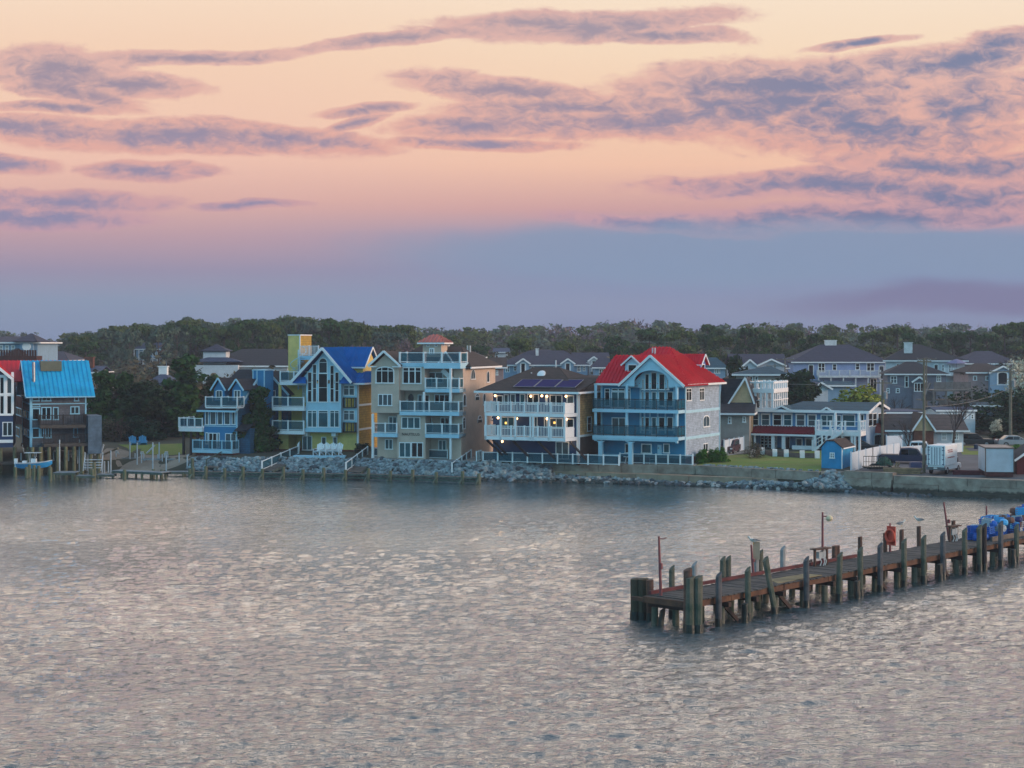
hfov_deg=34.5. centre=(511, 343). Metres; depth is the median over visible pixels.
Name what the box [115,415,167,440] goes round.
shrub
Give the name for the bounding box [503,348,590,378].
background house
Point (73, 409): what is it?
window
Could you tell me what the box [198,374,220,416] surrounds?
cedar tree
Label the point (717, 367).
background house
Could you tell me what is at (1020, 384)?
blossom tree
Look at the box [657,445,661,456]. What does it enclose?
door
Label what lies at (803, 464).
lawn
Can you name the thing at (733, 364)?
evergreen tree
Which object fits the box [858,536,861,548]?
mooring piling
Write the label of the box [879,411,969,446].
background house
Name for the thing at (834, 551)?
mooring piling
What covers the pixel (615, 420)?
sliding door
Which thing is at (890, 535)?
life ring
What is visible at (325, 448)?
garden chair
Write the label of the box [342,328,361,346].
pine tree
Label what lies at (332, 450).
garden chair
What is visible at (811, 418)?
window
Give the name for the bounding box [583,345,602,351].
pine tree
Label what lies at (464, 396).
window
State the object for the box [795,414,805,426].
window
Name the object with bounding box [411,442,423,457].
sliding door
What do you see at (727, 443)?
fence
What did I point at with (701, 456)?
shrub
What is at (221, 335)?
pine tree
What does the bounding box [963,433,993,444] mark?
parked suv
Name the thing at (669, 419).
window
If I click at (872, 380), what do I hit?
patio door
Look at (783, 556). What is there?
mooring piling
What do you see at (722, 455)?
shrub
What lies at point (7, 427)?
window
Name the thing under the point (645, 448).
window
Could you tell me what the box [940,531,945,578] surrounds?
mooring piling
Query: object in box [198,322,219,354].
pine tree
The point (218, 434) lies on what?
window
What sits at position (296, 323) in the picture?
pine tree
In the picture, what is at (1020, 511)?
fish crate
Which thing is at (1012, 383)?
utility pole
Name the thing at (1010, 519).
pot basket
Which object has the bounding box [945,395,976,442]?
leafless tree
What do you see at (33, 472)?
dock piling
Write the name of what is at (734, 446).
parked suv
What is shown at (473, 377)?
window
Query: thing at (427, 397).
door
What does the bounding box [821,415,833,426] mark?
french door
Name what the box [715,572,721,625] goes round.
mooring piling
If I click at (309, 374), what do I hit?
window
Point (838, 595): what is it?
mooring piling
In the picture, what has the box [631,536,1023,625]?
pier
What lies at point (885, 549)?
mooring piling
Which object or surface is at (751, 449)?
bare shrub
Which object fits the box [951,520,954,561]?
mooring piling
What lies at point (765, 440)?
window
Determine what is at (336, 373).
window
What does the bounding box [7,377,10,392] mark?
window
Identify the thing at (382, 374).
window
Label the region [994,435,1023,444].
parked car
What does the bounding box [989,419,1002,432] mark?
blossom tree
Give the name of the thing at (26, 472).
dock piling
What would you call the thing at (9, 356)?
brown deck house
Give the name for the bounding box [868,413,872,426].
window
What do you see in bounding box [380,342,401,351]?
budding tree
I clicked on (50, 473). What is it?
dock piling
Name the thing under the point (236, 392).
balcony door
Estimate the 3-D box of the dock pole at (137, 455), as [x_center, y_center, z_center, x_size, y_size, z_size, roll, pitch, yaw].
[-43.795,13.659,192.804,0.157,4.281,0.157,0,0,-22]
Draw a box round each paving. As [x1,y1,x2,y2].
[374,454,474,461]
[534,460,697,475]
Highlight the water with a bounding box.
[0,469,1023,767]
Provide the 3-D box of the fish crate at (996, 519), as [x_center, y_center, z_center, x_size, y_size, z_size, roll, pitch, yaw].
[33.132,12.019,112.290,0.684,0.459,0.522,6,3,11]
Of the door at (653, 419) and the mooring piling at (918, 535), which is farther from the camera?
the door at (653, 419)
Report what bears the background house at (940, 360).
on the ground at (8, 455)
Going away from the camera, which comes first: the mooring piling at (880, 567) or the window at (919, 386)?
the mooring piling at (880, 567)
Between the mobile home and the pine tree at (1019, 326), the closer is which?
the mobile home
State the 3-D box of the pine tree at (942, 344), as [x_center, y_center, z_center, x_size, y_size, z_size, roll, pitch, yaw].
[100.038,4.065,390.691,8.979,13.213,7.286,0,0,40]
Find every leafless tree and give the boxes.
[890,399,909,408]
[892,420,912,445]
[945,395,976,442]
[968,398,991,417]
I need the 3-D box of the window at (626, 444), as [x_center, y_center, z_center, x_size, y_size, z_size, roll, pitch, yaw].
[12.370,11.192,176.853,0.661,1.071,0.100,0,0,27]
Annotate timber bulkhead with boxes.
[188,466,369,480]
[370,469,481,483]
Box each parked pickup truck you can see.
[879,447,926,463]
[909,441,928,453]
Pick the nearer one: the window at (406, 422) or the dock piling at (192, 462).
the window at (406, 422)
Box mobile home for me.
[925,407,976,432]
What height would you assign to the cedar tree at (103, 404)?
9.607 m
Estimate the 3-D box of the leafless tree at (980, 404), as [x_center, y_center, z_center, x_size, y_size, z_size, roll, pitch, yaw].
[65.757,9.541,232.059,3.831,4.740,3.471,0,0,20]
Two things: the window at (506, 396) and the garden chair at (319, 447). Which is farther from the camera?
the garden chair at (319, 447)
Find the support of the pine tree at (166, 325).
on the ground at (8, 455)
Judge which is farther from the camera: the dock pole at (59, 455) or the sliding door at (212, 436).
the sliding door at (212, 436)
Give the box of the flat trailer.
[862,456,899,467]
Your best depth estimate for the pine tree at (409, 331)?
418.35 m
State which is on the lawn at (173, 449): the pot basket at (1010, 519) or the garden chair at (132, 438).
the garden chair at (132, 438)
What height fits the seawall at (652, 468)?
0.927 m
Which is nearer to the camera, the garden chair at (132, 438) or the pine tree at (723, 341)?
the garden chair at (132, 438)
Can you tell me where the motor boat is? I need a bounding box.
[14,445,51,468]
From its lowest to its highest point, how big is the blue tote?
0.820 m
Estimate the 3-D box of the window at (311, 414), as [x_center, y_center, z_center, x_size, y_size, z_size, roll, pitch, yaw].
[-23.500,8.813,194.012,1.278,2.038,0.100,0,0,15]
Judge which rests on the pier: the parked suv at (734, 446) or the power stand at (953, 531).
the power stand at (953, 531)
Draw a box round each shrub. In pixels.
[102,417,129,441]
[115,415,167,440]
[354,443,370,453]
[695,449,708,463]
[707,449,718,461]
[711,447,730,461]
[741,440,766,458]
[830,383,885,404]
[987,430,1019,438]
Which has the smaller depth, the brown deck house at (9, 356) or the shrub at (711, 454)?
the shrub at (711, 454)
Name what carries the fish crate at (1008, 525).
on the pot basket
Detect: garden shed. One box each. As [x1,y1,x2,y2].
[812,381,832,401]
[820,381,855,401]
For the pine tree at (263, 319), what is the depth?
431.58 m
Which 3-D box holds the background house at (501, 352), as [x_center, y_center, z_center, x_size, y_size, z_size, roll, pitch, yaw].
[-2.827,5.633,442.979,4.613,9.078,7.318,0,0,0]
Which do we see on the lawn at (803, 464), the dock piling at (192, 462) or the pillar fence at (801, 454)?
the pillar fence at (801, 454)
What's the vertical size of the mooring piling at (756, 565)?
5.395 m
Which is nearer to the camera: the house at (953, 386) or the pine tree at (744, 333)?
the house at (953, 386)
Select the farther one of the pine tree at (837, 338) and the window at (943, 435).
the pine tree at (837, 338)
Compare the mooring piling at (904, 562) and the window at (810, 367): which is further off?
the window at (810, 367)
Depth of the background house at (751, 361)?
312.55 m
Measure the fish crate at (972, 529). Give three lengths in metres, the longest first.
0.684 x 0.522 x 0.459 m
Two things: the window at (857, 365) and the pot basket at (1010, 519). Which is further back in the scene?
the window at (857, 365)
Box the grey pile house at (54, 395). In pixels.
[16,360,101,474]
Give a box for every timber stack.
[883,467,921,473]
[952,470,982,474]
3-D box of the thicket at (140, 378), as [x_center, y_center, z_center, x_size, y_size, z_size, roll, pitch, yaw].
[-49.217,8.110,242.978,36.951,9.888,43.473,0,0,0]
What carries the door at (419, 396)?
in the tan house at (425, 398)
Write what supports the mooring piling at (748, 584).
in the water
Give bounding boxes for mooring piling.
[630,578,637,619]
[638,578,646,619]
[646,579,653,620]
[658,608,664,625]
[668,565,674,617]
[683,568,691,632]
[685,575,694,632]
[691,561,696,575]
[694,575,703,632]
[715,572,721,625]
[720,556,725,577]
[726,555,730,580]
[745,566,750,620]
[753,560,758,601]
[759,549,762,600]
[763,556,777,613]
[780,545,785,590]
[803,556,809,607]
[832,545,836,557]
[835,552,842,601]
[857,547,863,595]
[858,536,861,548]
[877,542,882,591]
[883,532,887,575]
[899,529,903,548]
[901,538,906,586]
[917,526,920,545]
[921,535,926,582]
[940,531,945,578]
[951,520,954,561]
[962,528,967,574]
[976,525,981,570]
[982,523,986,569]
[998,521,1003,565]
[1014,524,1018,562]
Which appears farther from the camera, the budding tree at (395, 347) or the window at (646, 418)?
the budding tree at (395, 347)
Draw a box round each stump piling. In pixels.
[741,602,747,622]
[854,580,860,598]
[937,563,942,580]
[1010,548,1015,564]
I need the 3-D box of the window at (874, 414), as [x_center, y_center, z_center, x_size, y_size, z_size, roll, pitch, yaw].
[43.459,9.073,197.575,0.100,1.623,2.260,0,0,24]
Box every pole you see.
[59,440,59,470]
[86,453,87,470]
[110,451,111,471]
[129,442,130,458]
[136,443,137,464]
[152,442,153,468]
[658,536,666,595]
[750,545,754,572]
[776,357,793,371]
[821,512,832,563]
[873,380,891,445]
[917,357,928,407]
[917,358,930,472]
[943,502,949,538]
[989,369,1023,434]
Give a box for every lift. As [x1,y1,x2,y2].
[115,451,135,458]
[140,451,164,462]
[165,451,188,460]
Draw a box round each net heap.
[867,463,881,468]
[876,456,892,468]
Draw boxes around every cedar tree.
[87,369,134,438]
[114,371,133,429]
[160,353,208,437]
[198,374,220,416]
[232,385,282,452]
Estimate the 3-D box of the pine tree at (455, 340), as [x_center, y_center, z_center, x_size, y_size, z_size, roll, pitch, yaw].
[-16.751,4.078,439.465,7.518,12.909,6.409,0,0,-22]
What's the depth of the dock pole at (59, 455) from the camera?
185.48 m
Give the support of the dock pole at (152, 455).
in the water
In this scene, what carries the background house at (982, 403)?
on the ground at (8, 455)
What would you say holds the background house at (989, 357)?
on the ground at (8, 455)
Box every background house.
[0,333,62,359]
[58,351,83,360]
[84,357,113,408]
[134,343,166,371]
[151,366,175,389]
[195,344,287,383]
[489,357,506,381]
[493,348,509,356]
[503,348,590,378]
[571,352,609,374]
[590,357,609,374]
[706,357,725,393]
[720,377,758,449]
[725,354,789,375]
[732,366,788,407]
[786,340,884,395]
[879,361,950,408]
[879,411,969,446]
[882,342,968,397]
[949,363,1017,399]
[956,402,1002,415]
[959,351,1014,366]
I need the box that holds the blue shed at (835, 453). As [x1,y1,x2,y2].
[819,438,855,468]
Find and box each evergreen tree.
[724,354,747,378]
[777,368,821,404]
[975,417,1015,432]
[975,424,985,432]
[995,399,1023,431]
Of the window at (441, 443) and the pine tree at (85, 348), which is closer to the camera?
the window at (441, 443)
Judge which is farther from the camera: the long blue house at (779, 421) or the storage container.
the long blue house at (779, 421)
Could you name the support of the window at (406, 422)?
in the tan house at (425, 398)
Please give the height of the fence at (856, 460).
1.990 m
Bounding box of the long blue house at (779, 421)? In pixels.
[750,380,889,450]
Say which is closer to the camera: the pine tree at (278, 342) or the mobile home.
the mobile home
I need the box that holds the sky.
[0,0,1023,345]
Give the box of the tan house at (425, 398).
[367,334,501,459]
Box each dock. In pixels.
[53,471,79,479]
[76,475,96,479]
[97,473,116,477]
[111,469,171,479]
[167,471,187,475]
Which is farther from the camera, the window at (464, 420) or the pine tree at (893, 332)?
the pine tree at (893, 332)
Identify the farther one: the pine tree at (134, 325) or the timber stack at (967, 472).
the pine tree at (134, 325)
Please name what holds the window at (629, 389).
in the blue house at (659, 400)
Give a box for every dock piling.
[14,467,16,476]
[25,467,27,477]
[28,464,30,476]
[32,465,35,479]
[37,465,40,479]
[49,467,51,480]
[92,462,95,479]
[123,469,125,478]
[191,458,193,468]
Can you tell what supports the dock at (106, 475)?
in the water
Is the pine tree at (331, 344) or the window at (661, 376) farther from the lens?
the pine tree at (331, 344)
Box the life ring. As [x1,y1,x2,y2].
[885,526,895,545]
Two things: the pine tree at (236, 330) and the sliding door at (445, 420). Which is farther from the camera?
the pine tree at (236, 330)
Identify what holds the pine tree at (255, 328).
on the ground at (8, 455)
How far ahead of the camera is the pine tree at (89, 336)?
432.34 m
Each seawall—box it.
[529,462,695,473]
[553,471,777,482]
[696,465,821,479]
[820,471,843,476]
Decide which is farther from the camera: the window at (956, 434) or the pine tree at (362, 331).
the pine tree at (362, 331)
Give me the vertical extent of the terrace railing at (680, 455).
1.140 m
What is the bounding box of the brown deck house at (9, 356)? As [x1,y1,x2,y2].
[0,350,41,423]
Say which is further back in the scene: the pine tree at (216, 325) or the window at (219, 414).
the pine tree at (216, 325)
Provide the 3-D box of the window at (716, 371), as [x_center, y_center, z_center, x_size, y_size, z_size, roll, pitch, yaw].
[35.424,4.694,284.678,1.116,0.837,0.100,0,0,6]
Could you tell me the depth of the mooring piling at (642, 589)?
87.23 m
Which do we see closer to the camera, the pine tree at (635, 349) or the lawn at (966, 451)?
the lawn at (966, 451)
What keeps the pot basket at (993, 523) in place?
on the fish crate
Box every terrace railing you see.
[374,449,447,458]
[476,450,481,460]
[482,451,619,465]
[619,453,693,464]
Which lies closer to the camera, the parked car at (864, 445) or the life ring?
the life ring
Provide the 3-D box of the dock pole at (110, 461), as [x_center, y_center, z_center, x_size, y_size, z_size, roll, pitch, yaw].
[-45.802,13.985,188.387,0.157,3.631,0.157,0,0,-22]
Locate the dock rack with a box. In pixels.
[83,452,102,470]
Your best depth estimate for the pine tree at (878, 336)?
389.65 m
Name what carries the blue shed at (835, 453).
on the ground at (8, 455)
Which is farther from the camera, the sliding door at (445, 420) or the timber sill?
the sliding door at (445, 420)
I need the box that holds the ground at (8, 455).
[0,396,1023,481]
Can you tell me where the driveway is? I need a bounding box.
[728,450,746,454]
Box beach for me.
[100,448,189,470]
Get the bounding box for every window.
[0,377,3,392]
[0,395,3,413]
[2,422,12,435]
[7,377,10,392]
[7,395,10,413]
[16,407,28,419]
[16,427,19,437]
[23,427,29,437]
[32,408,39,419]
[32,428,39,437]
[40,428,43,437]
[41,407,50,419]
[45,428,51,437]
[53,407,58,419]
[70,406,79,413]
[73,428,77,437]
[205,412,208,424]
[205,432,208,444]
[209,412,216,424]
[217,412,222,424]
[217,433,219,447]
[224,412,230,424]
[231,412,235,424]
[302,385,305,401]
[302,411,305,426]
[307,372,311,401]
[307,410,316,427]
[312,364,316,401]
[318,358,327,373]
[318,374,327,402]
[318,410,328,427]
[321,437,325,445]
[329,410,339,427]
[330,365,333,401]
[335,372,338,401]
[343,385,354,395]
[343,410,354,420]
[375,366,394,383]
[378,394,392,405]
[384,439,392,449]
[401,417,420,428]
[402,367,421,383]
[408,394,413,400]
[429,348,434,354]
[434,394,448,403]
[438,440,446,450]
[462,417,465,428]
[463,394,466,406]
[471,369,475,379]
[477,415,482,422]
[486,371,489,382]
[496,395,502,404]
[503,394,508,404]
[509,394,515,404]
[520,362,525,372]
[520,394,524,404]
[544,417,547,427]
[565,362,570,370]
[566,395,574,405]
[566,418,574,429]
[587,416,591,431]
[604,388,610,406]
[611,388,624,390]
[624,443,627,452]
[628,364,636,370]
[628,388,630,406]
[641,391,643,406]
[641,444,651,453]
[644,374,649,389]
[644,391,649,406]
[644,417,649,430]
[650,372,657,389]
[658,374,664,389]
[658,391,664,406]
[658,417,664,430]
[663,444,669,453]
[666,391,672,406]
[666,417,672,430]
[686,388,691,400]
[699,388,704,400]
[703,415,709,427]
[703,443,707,451]
[714,369,719,373]
[753,413,759,425]
[760,413,770,425]
[760,435,770,446]
[772,413,782,425]
[783,413,792,425]
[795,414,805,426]
[796,438,802,445]
[805,438,811,445]
[807,414,816,426]
[808,364,813,376]
[818,363,824,371]
[829,452,834,458]
[832,364,836,370]
[836,415,840,426]
[842,414,855,426]
[855,363,859,369]
[866,363,874,371]
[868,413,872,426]
[873,413,876,426]
[879,365,883,378]
[890,376,896,383]
[904,376,908,387]
[914,383,922,391]
[936,376,940,381]
[941,433,946,440]
[951,433,958,439]
[997,372,1007,384]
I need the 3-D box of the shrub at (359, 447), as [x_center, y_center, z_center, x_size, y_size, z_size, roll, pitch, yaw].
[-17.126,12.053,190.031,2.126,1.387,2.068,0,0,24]
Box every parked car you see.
[850,440,880,449]
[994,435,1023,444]
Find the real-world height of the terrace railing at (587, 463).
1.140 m
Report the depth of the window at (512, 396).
178.36 m
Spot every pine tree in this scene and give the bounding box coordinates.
[59,333,84,355]
[64,341,107,365]
[68,335,93,356]
[73,332,95,345]
[76,334,102,355]
[94,330,126,369]
[109,325,137,356]
[115,331,143,363]
[120,328,141,363]
[129,323,146,342]
[135,326,155,344]
[137,335,157,342]
[139,327,173,369]
[158,322,174,329]
[159,324,189,358]
[162,327,189,358]
[175,316,197,353]
[175,325,210,358]
[176,319,203,354]
[195,319,209,356]
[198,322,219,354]
[209,329,237,352]
[210,322,221,345]
[225,321,250,352]
[234,318,264,346]
[237,321,274,348]
[255,318,277,343]
[258,320,284,348]
[271,320,295,348]
[273,317,287,336]
[283,316,297,338]
[285,318,308,349]
[299,322,327,352]
[301,318,315,323]
[311,322,346,352]
[313,317,338,336]
[325,331,346,346]
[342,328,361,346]
[344,322,365,345]
[350,324,371,346]
[362,331,393,351]
[369,327,393,354]
[373,325,390,346]
[376,332,415,353]
[394,324,419,348]
[441,335,460,346]
[471,344,491,358]
[507,338,531,356]
[554,341,576,351]
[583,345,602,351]
[602,336,630,360]
[623,345,646,354]
[631,327,667,352]
[663,329,699,353]
[696,324,725,354]
[705,335,732,360]
[731,327,760,353]
[748,332,781,353]
[777,329,803,357]
[795,334,824,352]
[819,335,843,343]
[855,331,892,355]
[879,327,914,356]
[900,332,925,349]
[917,333,952,353]
[940,331,968,354]
[952,330,984,356]
[970,333,1002,353]
[990,325,1022,356]
[1006,321,1023,359]
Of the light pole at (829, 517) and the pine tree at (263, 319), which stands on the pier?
the light pole at (829, 517)
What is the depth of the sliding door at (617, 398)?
177.40 m
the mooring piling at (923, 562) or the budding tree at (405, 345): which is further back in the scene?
the budding tree at (405, 345)
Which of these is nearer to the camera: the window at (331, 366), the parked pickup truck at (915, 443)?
the parked pickup truck at (915, 443)
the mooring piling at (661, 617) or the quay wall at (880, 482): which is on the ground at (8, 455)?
the quay wall at (880, 482)
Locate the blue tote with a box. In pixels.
[909,462,921,467]
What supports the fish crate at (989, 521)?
on the fish crate
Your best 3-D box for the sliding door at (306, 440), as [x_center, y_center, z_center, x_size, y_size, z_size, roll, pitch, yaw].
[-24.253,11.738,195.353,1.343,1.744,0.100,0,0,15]
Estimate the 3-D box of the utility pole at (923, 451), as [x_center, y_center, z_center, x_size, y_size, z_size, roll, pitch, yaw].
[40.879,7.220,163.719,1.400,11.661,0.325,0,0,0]
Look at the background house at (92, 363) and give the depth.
252.50 m
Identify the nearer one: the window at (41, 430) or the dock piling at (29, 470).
the dock piling at (29, 470)
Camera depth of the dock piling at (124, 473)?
178.02 m
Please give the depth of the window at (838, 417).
194.41 m
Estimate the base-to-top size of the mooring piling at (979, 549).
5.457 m
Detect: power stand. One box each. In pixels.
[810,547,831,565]
[945,524,961,541]
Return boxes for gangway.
[206,451,222,468]
[261,445,298,471]
[345,446,367,473]
[451,449,471,472]
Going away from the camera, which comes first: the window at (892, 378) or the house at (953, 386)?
the house at (953, 386)
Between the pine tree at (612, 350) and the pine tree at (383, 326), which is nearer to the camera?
the pine tree at (612, 350)
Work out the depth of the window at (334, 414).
193.28 m
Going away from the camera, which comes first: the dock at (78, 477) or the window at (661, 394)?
the window at (661, 394)
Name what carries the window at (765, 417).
in the long blue house at (779, 421)
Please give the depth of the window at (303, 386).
197.81 m
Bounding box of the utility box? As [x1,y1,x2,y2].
[753,542,759,559]
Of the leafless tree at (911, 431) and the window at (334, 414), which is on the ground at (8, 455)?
the leafless tree at (911, 431)
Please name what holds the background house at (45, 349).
on the ground at (8, 455)
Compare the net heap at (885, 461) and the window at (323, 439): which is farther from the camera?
the window at (323, 439)
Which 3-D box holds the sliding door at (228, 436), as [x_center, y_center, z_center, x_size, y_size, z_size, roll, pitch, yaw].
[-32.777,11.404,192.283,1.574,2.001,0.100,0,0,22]
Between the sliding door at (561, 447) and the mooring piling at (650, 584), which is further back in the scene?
the sliding door at (561, 447)
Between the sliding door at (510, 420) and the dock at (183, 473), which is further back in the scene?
the dock at (183, 473)
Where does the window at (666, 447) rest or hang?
in the blue house at (659, 400)
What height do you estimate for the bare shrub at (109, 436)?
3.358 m
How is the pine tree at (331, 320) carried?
on the ground at (8, 455)
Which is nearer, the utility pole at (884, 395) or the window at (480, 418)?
the window at (480, 418)
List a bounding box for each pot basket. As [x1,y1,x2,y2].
[990,520,996,526]
[999,519,1007,525]
[1006,517,1014,522]
[1009,507,1017,513]
[1015,516,1022,521]
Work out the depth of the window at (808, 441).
195.89 m
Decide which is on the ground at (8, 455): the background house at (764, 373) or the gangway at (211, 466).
the background house at (764, 373)
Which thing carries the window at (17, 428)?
in the grey pile house at (54, 395)
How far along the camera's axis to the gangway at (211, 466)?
186.16 m
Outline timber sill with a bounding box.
[991,531,1023,541]
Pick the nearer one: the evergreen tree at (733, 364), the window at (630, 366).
the window at (630, 366)
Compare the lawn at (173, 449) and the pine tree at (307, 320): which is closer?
the lawn at (173, 449)
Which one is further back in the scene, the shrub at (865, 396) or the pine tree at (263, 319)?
the pine tree at (263, 319)
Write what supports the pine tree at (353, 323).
on the ground at (8, 455)
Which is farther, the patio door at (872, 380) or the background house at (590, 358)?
the background house at (590, 358)
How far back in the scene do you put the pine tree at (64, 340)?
435.07 m
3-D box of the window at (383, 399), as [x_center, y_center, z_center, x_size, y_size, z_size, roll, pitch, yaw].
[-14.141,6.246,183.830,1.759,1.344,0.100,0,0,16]
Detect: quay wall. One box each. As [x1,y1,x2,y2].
[842,470,896,492]
[893,475,1023,499]
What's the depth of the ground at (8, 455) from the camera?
192.34 m
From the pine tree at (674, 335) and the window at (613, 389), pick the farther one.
the pine tree at (674, 335)
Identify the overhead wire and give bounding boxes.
[720,378,866,384]
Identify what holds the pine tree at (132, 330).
on the ground at (8, 455)
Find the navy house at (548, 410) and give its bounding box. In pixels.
[474,360,600,464]
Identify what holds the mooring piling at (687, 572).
in the water
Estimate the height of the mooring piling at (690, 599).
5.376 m
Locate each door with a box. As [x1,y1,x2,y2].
[209,433,216,448]
[215,390,222,399]
[225,433,235,449]
[233,390,240,399]
[302,436,311,450]
[388,416,396,430]
[398,442,410,457]
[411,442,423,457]
[418,394,421,409]
[425,394,429,409]
[429,372,443,382]
[440,417,448,432]
[502,416,513,428]
[527,394,539,404]
[550,395,562,405]
[550,418,562,428]
[555,441,569,459]
[611,391,624,407]
[612,417,624,433]
[651,391,656,407]
[651,417,656,434]
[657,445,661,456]
[786,436,789,447]
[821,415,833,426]
[870,378,876,389]
[874,435,879,444]
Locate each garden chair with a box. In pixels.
[129,435,138,444]
[139,435,147,444]
[313,443,323,455]
[321,443,329,455]
[327,443,336,455]
[334,443,342,455]
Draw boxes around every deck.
[293,455,345,457]
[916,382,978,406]
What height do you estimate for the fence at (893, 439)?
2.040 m
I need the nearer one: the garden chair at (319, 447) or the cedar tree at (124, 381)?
the garden chair at (319, 447)
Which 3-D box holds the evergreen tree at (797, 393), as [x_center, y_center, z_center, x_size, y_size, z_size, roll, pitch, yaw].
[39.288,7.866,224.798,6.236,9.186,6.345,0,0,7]
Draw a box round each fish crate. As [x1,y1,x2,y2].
[967,532,972,539]
[969,525,977,532]
[981,517,993,524]
[987,526,994,533]
[993,516,1004,523]
[1006,522,1018,528]
[1015,507,1023,514]
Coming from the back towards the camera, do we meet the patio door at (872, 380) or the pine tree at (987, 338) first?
the pine tree at (987, 338)
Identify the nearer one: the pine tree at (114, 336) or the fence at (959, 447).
the fence at (959, 447)
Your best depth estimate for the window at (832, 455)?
168.70 m
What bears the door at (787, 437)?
in the long blue house at (779, 421)
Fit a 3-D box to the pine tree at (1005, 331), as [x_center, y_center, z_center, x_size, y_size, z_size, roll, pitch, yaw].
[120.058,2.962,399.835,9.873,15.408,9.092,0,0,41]
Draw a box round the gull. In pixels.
[748,536,759,544]
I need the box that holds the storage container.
[978,444,1013,476]
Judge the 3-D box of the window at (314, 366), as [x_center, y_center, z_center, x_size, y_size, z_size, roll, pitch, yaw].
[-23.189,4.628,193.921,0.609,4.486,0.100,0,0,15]
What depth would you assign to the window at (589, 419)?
178.49 m
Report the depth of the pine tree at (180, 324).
400.85 m
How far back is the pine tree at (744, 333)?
389.03 m
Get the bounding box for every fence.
[723,436,743,453]
[750,447,819,457]
[850,442,900,469]
[886,435,902,446]
[905,442,962,451]
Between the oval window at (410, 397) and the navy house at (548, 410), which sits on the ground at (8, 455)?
the navy house at (548, 410)
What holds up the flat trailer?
on the parking lot
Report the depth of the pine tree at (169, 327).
427.41 m
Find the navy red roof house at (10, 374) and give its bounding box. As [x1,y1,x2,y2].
[0,360,67,472]
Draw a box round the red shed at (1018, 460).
[1014,444,1023,473]
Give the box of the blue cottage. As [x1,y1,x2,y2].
[178,369,293,455]
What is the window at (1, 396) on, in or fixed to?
in the navy red roof house at (10, 374)
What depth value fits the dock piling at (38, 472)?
177.39 m
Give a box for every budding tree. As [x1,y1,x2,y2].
[375,344,383,354]
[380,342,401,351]
[396,338,413,353]
[728,339,741,353]
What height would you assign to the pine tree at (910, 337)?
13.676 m
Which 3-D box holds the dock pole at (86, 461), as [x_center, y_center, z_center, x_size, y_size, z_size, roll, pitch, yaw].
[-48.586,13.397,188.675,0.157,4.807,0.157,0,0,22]
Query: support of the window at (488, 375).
in the tan house at (425, 398)
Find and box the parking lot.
[856,452,1023,479]
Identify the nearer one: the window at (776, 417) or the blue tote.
the blue tote
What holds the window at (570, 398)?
in the navy house at (548, 410)
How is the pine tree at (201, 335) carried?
on the ground at (8, 455)
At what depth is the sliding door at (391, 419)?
185.60 m
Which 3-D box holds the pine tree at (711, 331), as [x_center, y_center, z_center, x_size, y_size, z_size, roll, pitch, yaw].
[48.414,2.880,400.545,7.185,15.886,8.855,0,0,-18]
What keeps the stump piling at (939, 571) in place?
in the water
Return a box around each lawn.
[121,443,185,454]
[698,450,820,470]
[961,446,1012,454]
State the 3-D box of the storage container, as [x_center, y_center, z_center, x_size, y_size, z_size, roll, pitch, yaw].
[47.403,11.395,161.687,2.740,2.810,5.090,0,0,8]
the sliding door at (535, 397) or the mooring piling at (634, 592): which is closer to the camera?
the mooring piling at (634, 592)
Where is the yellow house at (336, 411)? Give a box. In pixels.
[272,334,376,451]
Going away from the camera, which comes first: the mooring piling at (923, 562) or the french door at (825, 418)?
the mooring piling at (923, 562)
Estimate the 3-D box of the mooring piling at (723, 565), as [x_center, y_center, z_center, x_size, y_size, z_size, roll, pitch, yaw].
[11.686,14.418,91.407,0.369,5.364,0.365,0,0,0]
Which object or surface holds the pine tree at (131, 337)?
on the ground at (8, 455)
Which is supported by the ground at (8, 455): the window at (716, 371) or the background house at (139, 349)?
the background house at (139, 349)
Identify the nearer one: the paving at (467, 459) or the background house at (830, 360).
the paving at (467, 459)
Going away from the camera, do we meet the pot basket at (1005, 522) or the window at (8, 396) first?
the pot basket at (1005, 522)
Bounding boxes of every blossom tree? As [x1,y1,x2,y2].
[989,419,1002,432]
[1004,358,1023,396]
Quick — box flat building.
[884,409,922,413]
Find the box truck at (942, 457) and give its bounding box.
[926,443,960,473]
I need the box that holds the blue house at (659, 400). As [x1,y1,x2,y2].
[592,346,726,464]
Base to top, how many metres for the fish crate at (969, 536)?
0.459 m
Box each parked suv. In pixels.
[720,438,740,453]
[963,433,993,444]
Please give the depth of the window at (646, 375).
175.12 m
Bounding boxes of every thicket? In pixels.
[58,343,1023,392]
[70,347,1023,381]
[87,365,275,426]
[930,386,1023,431]
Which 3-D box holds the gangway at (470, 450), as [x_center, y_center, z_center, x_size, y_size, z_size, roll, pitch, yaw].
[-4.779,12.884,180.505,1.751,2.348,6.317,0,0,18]
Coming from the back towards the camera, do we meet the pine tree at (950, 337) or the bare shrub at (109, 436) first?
the pine tree at (950, 337)
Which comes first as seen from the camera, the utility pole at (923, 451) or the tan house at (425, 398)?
the utility pole at (923, 451)
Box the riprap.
[185,456,1018,499]
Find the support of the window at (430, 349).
in the tan house at (425, 398)

